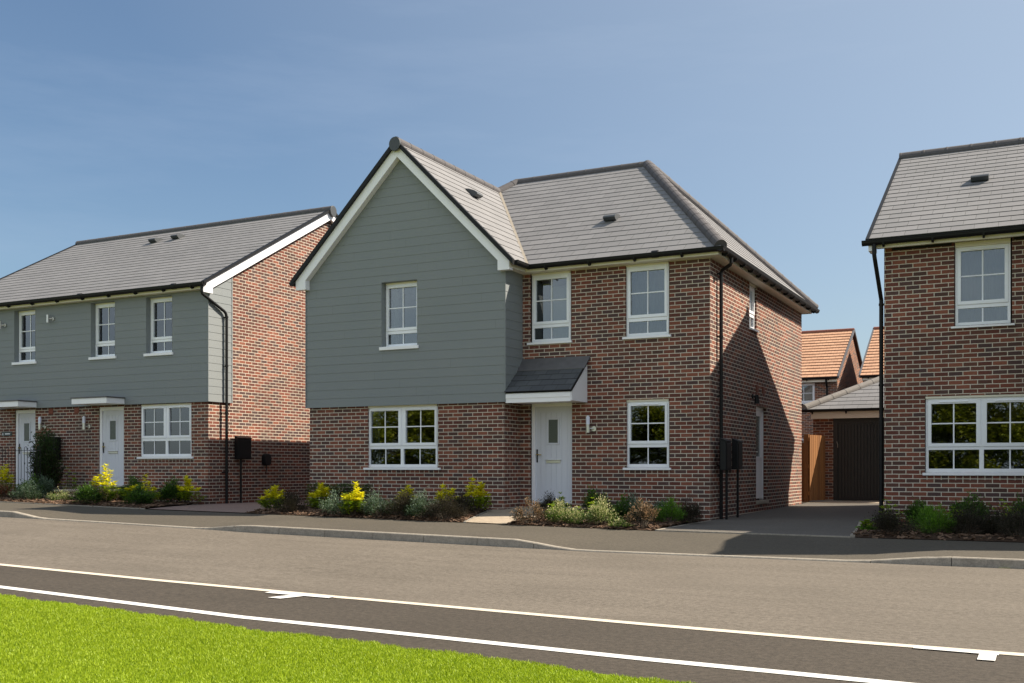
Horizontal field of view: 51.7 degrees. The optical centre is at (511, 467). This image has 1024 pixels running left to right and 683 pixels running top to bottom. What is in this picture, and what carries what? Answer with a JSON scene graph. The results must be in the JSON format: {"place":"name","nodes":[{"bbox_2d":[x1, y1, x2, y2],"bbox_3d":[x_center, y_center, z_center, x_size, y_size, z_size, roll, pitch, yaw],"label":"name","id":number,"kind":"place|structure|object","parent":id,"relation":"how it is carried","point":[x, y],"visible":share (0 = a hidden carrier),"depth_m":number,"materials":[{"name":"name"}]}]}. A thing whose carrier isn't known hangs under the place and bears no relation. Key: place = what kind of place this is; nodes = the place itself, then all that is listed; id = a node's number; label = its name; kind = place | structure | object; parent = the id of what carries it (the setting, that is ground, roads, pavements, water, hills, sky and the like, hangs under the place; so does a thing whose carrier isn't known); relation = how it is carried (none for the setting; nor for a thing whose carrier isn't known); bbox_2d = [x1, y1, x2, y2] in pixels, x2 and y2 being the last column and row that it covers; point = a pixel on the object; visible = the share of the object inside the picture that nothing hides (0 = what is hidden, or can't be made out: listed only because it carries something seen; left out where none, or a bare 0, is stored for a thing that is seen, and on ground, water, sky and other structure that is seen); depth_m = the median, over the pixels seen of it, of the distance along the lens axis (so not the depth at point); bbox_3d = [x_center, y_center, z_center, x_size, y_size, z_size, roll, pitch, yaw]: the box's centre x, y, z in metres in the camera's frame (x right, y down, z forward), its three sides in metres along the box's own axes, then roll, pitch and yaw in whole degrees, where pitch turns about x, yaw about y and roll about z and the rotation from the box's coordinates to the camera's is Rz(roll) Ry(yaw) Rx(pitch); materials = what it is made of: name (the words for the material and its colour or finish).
{"place":"outdoors","nodes":[
{"label":"outdoors","id":0,"kind":"place"},
{"bbox_2d":[150,500,309,512],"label":"block paving","id":1,"kind":"structure","parent":0,"point":[244,507],"depth_m":22.33,"materials":[{"name":"grey concrete"}]},
{"bbox_2d":[235,436,251,502],"bbox_3d":[-6.452,0.153,25.370,0.145,1.823,0.480,0,0,27],"label":"meter cabinet","id":2,"kind":"object","parent":1,"relation":"on","point":[242,447],"visible":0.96,"depth_m":25.29,"materials":[{"name":"black plastic"}]},
{"bbox_2d":[0,594,697,682],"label":"lawn","id":3,"kind":"structure","parent":0,"point":[241,664],"depth_m":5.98,"materials":[{"name":"plant"}]},
{"bbox_2d":[0,589,859,682],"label":"verge tarmac","id":4,"kind":"structure","parent":0,"point":[636,668],"depth_m":6.65,"materials":[{"name":"grey asphalt"}]},
{"bbox_2d":[467,507,544,523],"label":"garden path","id":5,"kind":"structure","parent":0,"point":[501,516],"depth_m":19.18,"materials":[{"name":"beige concrete"}]},
{"bbox_2d":[0,517,1023,652],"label":"road","id":6,"kind":"structure","parent":0,"point":[979,608],"depth_m":10.96,"materials":[{"name":"grey asphalt"}]},
{"bbox_2d":[0,510,1023,568],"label":"kerb","id":7,"kind":"structure","parent":6,"relation":"on","point":[936,561],"depth_m":15.41,"materials":[{"name":"concrete"}]},
{"bbox_2d":[0,564,1023,655],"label":"lane edging","id":8,"kind":"object","parent":6,"relation":"on","point":[721,630],"visible":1,"depth_m":8.23,"materials":[{"name":"white paint"}]},
{"bbox_2d":[0,502,1023,559],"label":"pavement","id":9,"kind":"structure","parent":0,"point":[842,548],"depth_m":15.79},
{"bbox_2d":[0,556,1023,682],"bbox_3d":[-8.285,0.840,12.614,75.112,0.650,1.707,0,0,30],"label":"cycle lane","id":10,"kind":"structure","parent":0,"point":[904,664],"depth_m":7.41,"materials":[{"name":"grey asphalt"}]},
{"bbox_2d":[265,591,332,597],"bbox_3d":[-1.974,1.149,9.460,0.700,0.012,0.380,0,0,27],"label":"road marking","id":11,"kind":"object","parent":10,"relation":"on","point":[290,594],"visible":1,"depth_m":9.51,"materials":[{"name":"white paint"}]},
{"bbox_2d":[0,586,909,682],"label":"lane edging","id":12,"kind":"object","parent":10,"relation":"on","point":[857,679],"visible":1,"depth_m":6.97,"materials":[{"name":"white paint"}]},
{"bbox_2d":[802,328,863,442],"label":"terracotta roof house","id":13,"kind":"structure","parent":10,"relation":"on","point":[831,361],"depth_m":46.75,"materials":[{"name":"orange tile"}]},
{"bbox_2d":[802,383,814,404],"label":"window","id":14,"kind":"structure","parent":13,"relation":"in","point":[808,389],"depth_m":47.92,"materials":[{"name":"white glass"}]},
{"bbox_2d":[858,326,883,381],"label":"terracotta roof house","id":15,"kind":"structure","parent":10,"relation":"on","point":[869,369],"depth_m":45.19,"materials":[{"name":"orange tile"}]},
{"bbox_2d":[913,646,998,660],"bbox_3d":[2.759,1.157,6.592,0.500,0.001,0.350,0,0,27],"label":"road marking","id":16,"kind":"object","parent":10,"relation":"on","point":[984,655],"visible":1,"depth_m":6.61,"materials":[{"name":"white paint"}]},
{"bbox_2d":[0,0,1023,361],"label":"sky","id":17,"kind":"structure","parent":0,"point":[790,122],"materials":[{"name":"blue"}]},
{"bbox_2d":[146,498,1023,542],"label":"plot ground","id":18,"kind":"structure","parent":0,"point":[513,524],"depth_m":18.99,"materials":[{"name":"brown soil"}]},
{"bbox_2d":[0,501,144,508],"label":"path edging","id":19,"kind":"object","parent":18,"relation":"on","point":[73,505],"visible":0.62,"depth_m":22.64,"materials":[{"name":"concrete"}]},
{"bbox_2d":[43,489,127,500],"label":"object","id":20,"kind":"structure","parent":18,"relation":"on","point":[59,490],"depth_m":24.86,"materials":[{"name":"brown soil"}]},
{"bbox_2d":[0,492,202,508],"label":"flower bed","id":21,"kind":"object","parent":18,"relation":"on","point":[96,504],"visible":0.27,"depth_m":23.30,"materials":[{"name":"brown soil"}]},
{"bbox_2d":[0,480,13,497],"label":"red leaved shrub","id":22,"kind":"object","parent":21,"relation":"on","point":[4,491],"visible":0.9,"depth_m":24.80,"materials":[{"name":"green plant"}]},
{"bbox_2d":[0,464,17,495],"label":"yellow shrub","id":23,"kind":"object","parent":21,"relation":"on","point":[3,475],"visible":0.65,"depth_m":25.27,"materials":[{"name":"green plant"}]},
{"bbox_2d":[0,446,39,492],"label":"bow top railing","id":24,"kind":"object","parent":21,"relation":"on","point":[24,450],"visible":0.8,"depth_m":25.70,"materials":[{"name":"black metal"}]},
{"bbox_2d":[7,480,49,499],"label":"grey green shrub","id":25,"kind":"object","parent":21,"relation":"on","point":[27,491],"visible":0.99,"depth_m":24.07,"materials":[{"name":"green plant"}]},
{"bbox_2d":[16,472,43,497],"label":"green shrub","id":26,"kind":"object","parent":21,"relation":"on","point":[32,478],"visible":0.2,"depth_m":24.65,"materials":[{"name":"green plant"}]},
{"bbox_2d":[36,473,57,497],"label":"grey green shrub","id":27,"kind":"object","parent":21,"relation":"on","point":[47,486],"visible":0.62,"depth_m":24.93,"materials":[{"name":"green plant"}]},
{"bbox_2d":[26,425,69,488],"bbox_3d":[-11.503,-0.162,26.090,1.046,1.782,1.024,0,0,-8],"label":"tall shrub","id":28,"kind":"object","parent":21,"relation":"on","point":[45,460],"visible":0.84,"depth_m":25.93,"materials":[{"name":"green plant"}]},
{"bbox_2d":[45,488,72,500],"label":"variegated shrub","id":29,"kind":"object","parent":21,"relation":"on","point":[60,496],"visible":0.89,"depth_m":23.89,"materials":[{"name":"green plant"}]},
{"bbox_2d":[70,482,106,503],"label":"green shrub","id":30,"kind":"object","parent":21,"relation":"on","point":[87,495],"visible":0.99,"depth_m":22.81,"materials":[{"name":"green plant"}]},
{"bbox_2d":[89,463,121,502],"bbox_3d":[-8.973,0.366,23.238,0.779,0.923,0.611,0,0,-4],"label":"yellow shrub","id":31,"kind":"object","parent":21,"relation":"on","point":[106,488],"visible":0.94,"depth_m":23.21,"materials":[{"name":"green plant"}]},
{"bbox_2d":[116,473,145,499],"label":"green shrub","id":32,"kind":"object","parent":21,"relation":"on","point":[131,480],"visible":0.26,"depth_m":24.56,"materials":[{"name":"green plant"}]},
{"bbox_2d":[120,482,156,504],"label":"green shrub","id":33,"kind":"object","parent":21,"relation":"on","point":[139,495],"visible":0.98,"depth_m":22.72,"materials":[{"name":"green plant"}]},
{"bbox_2d":[121,473,161,500],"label":"shrub","id":34,"kind":"object","parent":21,"relation":"on","point":[153,489],"visible":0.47,"depth_m":23.36,"materials":[{"name":"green plant"}]},
{"bbox_2d":[154,474,186,502],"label":"green shrub","id":35,"kind":"object","parent":21,"relation":"on","point":[169,491],"visible":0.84,"depth_m":23.98,"materials":[{"name":"green plant"}]},
{"bbox_2d":[176,475,205,504],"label":"yellow shrub","id":36,"kind":"object","parent":21,"relation":"on","point":[188,488],"visible":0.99,"depth_m":23.91,"materials":[{"name":"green plant"}]},
{"bbox_2d":[0,206,337,504],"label":"semi detached houses","id":37,"kind":"structure","parent":18,"relation":"on","point":[160,357],"depth_m":26.23,"materials":[{"name":"brick"}]},
{"bbox_2d":[12,310,36,364],"bbox_3d":[-12.543,-3.365,27.357,0.910,1.409,0.245,0,0,27],"label":"window","id":38,"kind":"structure","parent":37,"relation":"in","point":[26,318],"depth_m":27.47,"materials":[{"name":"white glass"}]},
{"bbox_2d":[18,413,34,486],"bbox_3d":[-12.550,-0.440,27.403,0.665,1.930,0.090,0,0,27],"label":"door","id":39,"kind":"structure","parent":37,"relation":"in","point":[26,420],"depth_m":27.42,"materials":[{"name":"white plastic"}]},
{"bbox_2d":[88,302,115,359],"bbox_3d":[-10.024,-3.365,26.067,0.930,1.409,0.245,0,0,27],"label":"window","id":40,"kind":"structure","parent":37,"relation":"in","point":[105,312],"depth_m":26.17,"materials":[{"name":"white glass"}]},
{"bbox_2d":[102,410,123,488],"bbox_3d":[-9.791,-0.440,25.968,0.755,1.930,0.130,0,0,27],"label":"door","id":41,"kind":"structure","parent":37,"relation":"in","point":[113,420],"depth_m":25.95,"materials":[{"name":"white plastic"}]},
{"bbox_2d":[143,296,173,356],"bbox_3d":[-8.362,-3.365,25.216,0.935,1.409,0.245,0,0,27],"label":"window","id":42,"kind":"structure","parent":37,"relation":"in","point":[161,308],"depth_m":25.31,"materials":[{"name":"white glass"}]},
{"bbox_2d":[137,402,193,458],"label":"window","id":43,"kind":"structure","parent":37,"relation":"in","point":[165,428],"depth_m":25.14,"materials":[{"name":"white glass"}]},
{"bbox_2d":[262,454,270,472],"bbox_3d":[-6.092,-0.095,26.230,0.120,0.489,0.250,0,0,27],"label":"charging box","id":44,"kind":"object","parent":37,"relation":"attached to","point":[266,459],"visible":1,"depth_m":26.16,"materials":[{"name":"black plastic"}]},
{"bbox_2d":[249,505,486,521],"bbox_3d":[-2.594,0.864,20.490,5.140,0.170,2.330,0,0,27],"label":"flower bed","id":45,"kind":"object","parent":18,"relation":"on","point":[366,515],"visible":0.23,"depth_m":19.54,"materials":[{"name":"brown soil"}]},
{"bbox_2d":[256,484,286,508],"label":"yellow shrub","id":46,"kind":"object","parent":45,"relation":"on","point":[273,493],"visible":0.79,"depth_m":21.00,"materials":[{"name":"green plant"}]},
{"bbox_2d":[270,486,310,511],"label":"dark shrub","id":47,"kind":"object","parent":45,"relation":"on","point":[289,504],"visible":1,"depth_m":20.35,"materials":[{"name":"brown plant"}]},
{"bbox_2d":[305,482,331,508],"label":"yellow shrub","id":48,"kind":"object","parent":45,"relation":"on","point":[315,496],"visible":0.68,"depth_m":21.04,"materials":[{"name":"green plant"}]},
{"bbox_2d":[316,487,358,515],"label":"grey green shrub","id":49,"kind":"object","parent":45,"relation":"on","point":[328,507],"visible":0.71,"depth_m":19.62,"materials":[{"name":"green plant"}]},
{"bbox_2d":[305,482,375,501],"bbox_3d":[-3.600,0.585,22.068,1.624,0.564,0.719,0,0,27],"label":"hedge","id":50,"kind":"object","parent":45,"relation":"on","point":[314,487],"visible":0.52,"depth_m":21.96,"materials":[{"name":"green plant"}]},
{"bbox_2d":[335,480,366,515],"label":"yellow shrub","id":51,"kind":"object","parent":45,"relation":"on","point":[356,501],"visible":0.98,"depth_m":19.45,"materials":[{"name":"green plant"}]},
{"bbox_2d":[359,487,396,516],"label":"grey green shrub","id":52,"kind":"object","parent":45,"relation":"on","point":[370,507],"visible":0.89,"depth_m":19.27,"materials":[{"name":"green plant"}]},
{"bbox_2d":[380,486,424,515],"bbox_3d":[-1.976,0.619,19.220,0.978,0.612,0.893,0,0,-22],"label":"dark shrub","id":53,"kind":"object","parent":45,"relation":"on","point":[404,501],"visible":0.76,"depth_m":19.05,"materials":[{"name":"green plant"}]},
{"bbox_2d":[402,486,441,517],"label":"grey green shrub","id":54,"kind":"object","parent":45,"relation":"on","point":[414,511],"visible":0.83,"depth_m":18.86,"materials":[{"name":"green plant"}]},
{"bbox_2d":[419,490,468,518],"bbox_3d":[-1.160,0.665,18.684,0.994,0.555,0.839,0,0,27],"label":"dark shrub","id":55,"kind":"object","parent":45,"relation":"on","point":[437,507],"visible":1,"depth_m":18.56,"materials":[{"name":"brown plant"}]},
{"bbox_2d":[430,484,460,512],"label":"yellow shrub","id":56,"kind":"object","parent":45,"relation":"on","point":[443,491],"visible":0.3,"depth_m":19.77,"materials":[{"name":"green plant"}]},
{"bbox_2d":[448,488,477,512],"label":"dark shrub","id":57,"kind":"object","parent":45,"relation":"on","point":[462,500],"visible":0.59,"depth_m":19.49,"materials":[{"name":"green plant"}]},
{"bbox_2d":[464,477,492,510],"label":"yellow shrub","id":58,"kind":"object","parent":45,"relation":"on","point":[480,500],"visible":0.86,"depth_m":20.01,"materials":[{"name":"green plant"}]},
{"bbox_2d":[289,136,819,521],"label":"detached house","id":59,"kind":"structure","parent":18,"relation":"on","point":[614,332],"depth_m":21.19,"materials":[{"name":"brick"}]},
{"bbox_2d":[379,281,418,350],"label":"window","id":60,"kind":"structure","parent":59,"relation":"in","point":[401,297],"depth_m":22.08,"materials":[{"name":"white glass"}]},
{"bbox_2d":[363,404,440,469],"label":"window","id":61,"kind":"structure","parent":59,"relation":"in","point":[401,437],"depth_m":22.28,"materials":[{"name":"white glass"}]},
{"bbox_2d":[527,271,571,344],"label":"window","id":62,"kind":"structure","parent":59,"relation":"in","point":[541,324],"depth_m":21.13,"materials":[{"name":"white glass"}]},
{"bbox_2d":[536,406,571,506],"bbox_3d":[0.832,-0.214,20.949,0.809,1.987,0.130,0,0,27],"label":"door","id":63,"kind":"structure","parent":59,"relation":"in","point":[553,424],"depth_m":20.95,"materials":[{"name":"white plastic"}]},
{"bbox_2d":[550,285,568,338],"bbox_3d":[1.052,-2.900,21.314,0.600,1.530,0.040,0,0,27],"label":"curtain","id":64,"kind":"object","parent":59,"relation":"in","point":[559,307],"depth_m":21.34,"materials":[{"name":"white fabric"}]},
{"bbox_2d":[622,262,670,339],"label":"window","id":65,"kind":"structure","parent":59,"relation":"in","point":[647,285],"depth_m":20.30,"materials":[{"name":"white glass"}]},
{"bbox_2d":[623,399,670,469],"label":"window","id":66,"kind":"structure","parent":59,"relation":"in","point":[647,419],"depth_m":21.95,"materials":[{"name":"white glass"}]},
{"bbox_2d":[749,282,758,332],"bbox_3d":[5.041,-3.367,22.248,0.160,0.994,0.660,0,0,27],"label":"window","id":67,"kind":"structure","parent":59,"relation":"in","point":[751,287],"depth_m":22.36,"materials":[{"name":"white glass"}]},
{"bbox_2d":[756,410,761,498],"bbox_3d":[5.331,-0.280,22.914,0.119,1.910,0.810,0,0,27],"label":"door","id":68,"kind":"structure","parent":59,"relation":"in","point":[758,413],"depth_m":23.08,"materials":[{"name":"white plastic"}]},
{"bbox_2d":[510,509,707,529],"bbox_3d":[1.753,0.900,18.668,2.660,0.192,3.050,0,0,27],"label":"flower bed","id":69,"kind":"object","parent":18,"relation":"on","point":[611,527],"visible":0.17,"depth_m":17.59,"materials":[{"name":"brown soil"}]},
{"bbox_2d":[510,496,548,522],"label":"bronze shrub","id":70,"kind":"object","parent":69,"relation":"on","point":[538,511],"visible":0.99,"depth_m":17.85,"materials":[{"name":"brown plant"}]},
{"bbox_2d":[539,490,559,510],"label":"dark shrub","id":71,"kind":"object","parent":69,"relation":"on","point":[549,499],"visible":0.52,"depth_m":19.93,"materials":[{"name":"green plant"}]},
{"bbox_2d":[541,499,576,522],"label":"variegated shrub","id":72,"kind":"object","parent":69,"relation":"on","point":[556,516],"visible":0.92,"depth_m":17.72,"materials":[{"name":"green plant"}]},
{"bbox_2d":[563,505,590,523],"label":"variegated shrub","id":73,"kind":"object","parent":69,"relation":"on","point":[577,516],"visible":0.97,"depth_m":17.55,"materials":[{"name":"green plant"}]},
{"bbox_2d":[580,484,611,509],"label":"green shrub","id":74,"kind":"object","parent":69,"relation":"on","point":[591,492],"visible":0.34,"depth_m":19.94,"materials":[{"name":"green plant"}]},
{"bbox_2d":[584,492,618,523],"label":"variegated shrub","id":75,"kind":"object","parent":69,"relation":"on","point":[600,510],"visible":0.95,"depth_m":17.38,"materials":[{"name":"green plant"}]},
{"bbox_2d":[606,514,633,527],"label":"variegated shrub","id":76,"kind":"object","parent":69,"relation":"on","point":[619,522],"visible":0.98,"depth_m":16.99,"materials":[{"name":"green plant"}]},
{"bbox_2d":[608,492,633,520],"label":"green shrub","id":77,"kind":"object","parent":69,"relation":"on","point":[620,507],"visible":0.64,"depth_m":18.04,"materials":[{"name":"green plant"}]},
{"bbox_2d":[616,490,646,521],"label":"grey green shrub","id":78,"kind":"object","parent":69,"relation":"on","point":[632,504],"visible":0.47,"depth_m":18.02,"materials":[{"name":"green plant"}]},
{"bbox_2d":[622,497,660,527],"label":"bronze shrub","id":79,"kind":"object","parent":69,"relation":"on","point":[645,512],"visible":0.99,"depth_m":17.01,"materials":[{"name":"brown plant"}]},
{"bbox_2d":[654,495,688,522],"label":"feathery shrub","id":80,"kind":"object","parent":69,"relation":"on","point":[672,511],"visible":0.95,"depth_m":18.09,"materials":[{"name":"green plant"}]},
{"bbox_2d":[677,495,707,523],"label":"dark shrub","id":81,"kind":"object","parent":69,"relation":"on","point":[691,514],"visible":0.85,"depth_m":18.41,"materials":[{"name":"green plant"}]},
{"bbox_2d":[656,530,850,537],"bbox_3d":[3.595,1.021,16.012,2.960,0.075,0.050,0,0,27],"label":"path edging","id":82,"kind":"object","parent":18,"relation":"on","point":[755,533],"visible":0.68,"depth_m":15.93,"materials":[{"name":"concrete"}]},
{"bbox_2d":[802,438,803,501],"bbox_3d":[6.807,0.090,28.662,2.425,1.750,0.152,0,0,27],"label":"wooden fence","id":83,"kind":"object","parent":18,"relation":"on","point":[803,471],"visible":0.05,"depth_m":28.12,"materials":[{"name":"brown wood"}]},
{"bbox_2d":[804,434,824,502],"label":"wooden gate","id":84,"kind":"structure","parent":18,"relation":"on","point":[814,467],"depth_m":27.53,"materials":[{"name":"brown wood"}]},
{"bbox_2d":[802,374,883,500],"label":"garage","id":85,"kind":"structure","parent":18,"relation":"on","point":[846,422],"depth_m":28.30,"materials":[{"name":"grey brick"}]},
{"bbox_2d":[837,422,883,500],"bbox_3d":[9.736,-0.160,27.953,2.225,2.090,0.105,0,0,27],"label":"garage door","id":86,"kind":"structure","parent":85,"relation":"in","point":[858,442],"depth_m":28.18,"materials":[{"name":"paint"}]},
{"bbox_2d":[855,521,1023,541],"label":"flower bed","id":87,"kind":"object","parent":18,"relation":"on","point":[955,537],"visible":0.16,"depth_m":15.06,"materials":[{"name":"brown plant"}]},
{"bbox_2d":[0,493,1023,539],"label":"bark chips","id":88,"kind":"object","parent":87,"relation":"on","point":[316,511],"visible":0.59,"depth_m":18.54,"materials":[{"name":"brown wood"}]},
{"bbox_2d":[854,519,875,530],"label":"lime shrub","id":89,"kind":"object","parent":87,"relation":"on","point":[865,526],"visible":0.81,"depth_m":16.17,"materials":[{"name":"green plant"}]},
{"bbox_2d":[868,503,918,534],"bbox_3d":[5.590,0.766,15.508,0.805,0.492,0.825,0,0,-38],"label":"dark shrub","id":90,"kind":"object","parent":87,"relation":"on","point":[889,522],"visible":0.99,"depth_m":15.44,"materials":[{"name":"green plant"}]},
{"bbox_2d":[901,496,944,522],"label":"green shrub","id":91,"kind":"object","parent":87,"relation":"on","point":[919,505],"visible":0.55,"depth_m":17.46,"materials":[{"name":"green plant"}]},
{"bbox_2d":[907,505,954,530],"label":"feathery shrub","id":92,"kind":"object","parent":87,"relation":"on","point":[923,512],"visible":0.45,"depth_m":15.84,"materials":[{"name":"green plant"}]},
{"bbox_2d":[915,504,956,533],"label":"feathery shrub","id":93,"kind":"object","parent":87,"relation":"on","point":[939,520],"visible":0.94,"depth_m":15.36,"materials":[{"name":"green plant"}]},
{"bbox_2d":[948,489,990,524],"bbox_3d":[7.447,0.662,17.173,0.713,0.620,0.902,0,0,27],"label":"green shrub","id":94,"kind":"object","parent":87,"relation":"on","point":[963,504],"visible":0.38,"depth_m":17.11,"materials":[{"name":"green plant"}]},
{"bbox_2d":[945,501,998,534],"bbox_3d":[6.667,0.733,15.367,0.958,0.548,1.069,0,0,27],"label":"dark shrub","id":95,"kind":"object","parent":87,"relation":"on","point":[965,525],"visible":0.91,"depth_m":15.23,"materials":[{"name":"green plant"}]},
{"bbox_2d":[974,503,1014,533],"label":"dark shrub","id":96,"kind":"object","parent":87,"relation":"on","point":[998,517],"visible":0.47,"depth_m":15.30,"materials":[{"name":"green plant"}]},
{"bbox_2d":[989,502,1023,537],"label":"dark shrub","id":97,"kind":"object","parent":87,"relation":"on","point":[1016,520],"visible":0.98,"depth_m":14.62,"materials":[{"name":"green plant"}]},
{"bbox_2d":[861,137,1023,521],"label":"corner house","id":98,"kind":"structure","parent":18,"relation":"on","point":[946,232],"depth_m":18.00,"materials":[{"name":"brick"}]},
{"bbox_2d":[922,394,1023,475],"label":"window","id":99,"kind":"structure","parent":98,"relation":"in","point":[967,435],"depth_m":19.61,"materials":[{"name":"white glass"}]},
{"bbox_2d":[951,238,1014,328],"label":"window","id":100,"kind":"structure","parent":98,"relation":"in","point":[982,269],"depth_m":17.79,"materials":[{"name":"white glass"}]},
{"bbox_2d":[661,502,883,535],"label":"driveway","id":101,"kind":"structure","parent":0,"point":[836,519],"depth_m":19.08,"materials":[{"name":"grey asphalt"}]},
{"bbox_2d":[720,438,731,519],"bbox_3d":[3.981,0.259,19.667,0.135,1.613,0.380,0,0,27],"label":"meter cabinet","id":102,"kind":"object","parent":101,"relation":"on","point":[725,454],"visible":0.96,"depth_m":19.59,"materials":[{"name":"black plastic"}]},
{"bbox_2d":[731,438,742,516],"bbox_3d":[4.349,0.254,20.386,0.135,1.623,0.365,0,0,27],"label":"meter cabinet","id":103,"kind":"object","parent":101,"relation":"on","point":[737,455],"visible":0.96,"depth_m":20.28,"materials":[{"name":"black plastic"}]},
{"bbox_2d":[802,500,883,502],"bbox_3d":[8.932,0.900,27.356,4.600,0.070,1.700,0,0,27],"label":"garage apron","id":104,"kind":"object","parent":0,"point":[826,501],"visible":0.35,"depth_m":27.49,"materials":[{"name":"grey concrete"}]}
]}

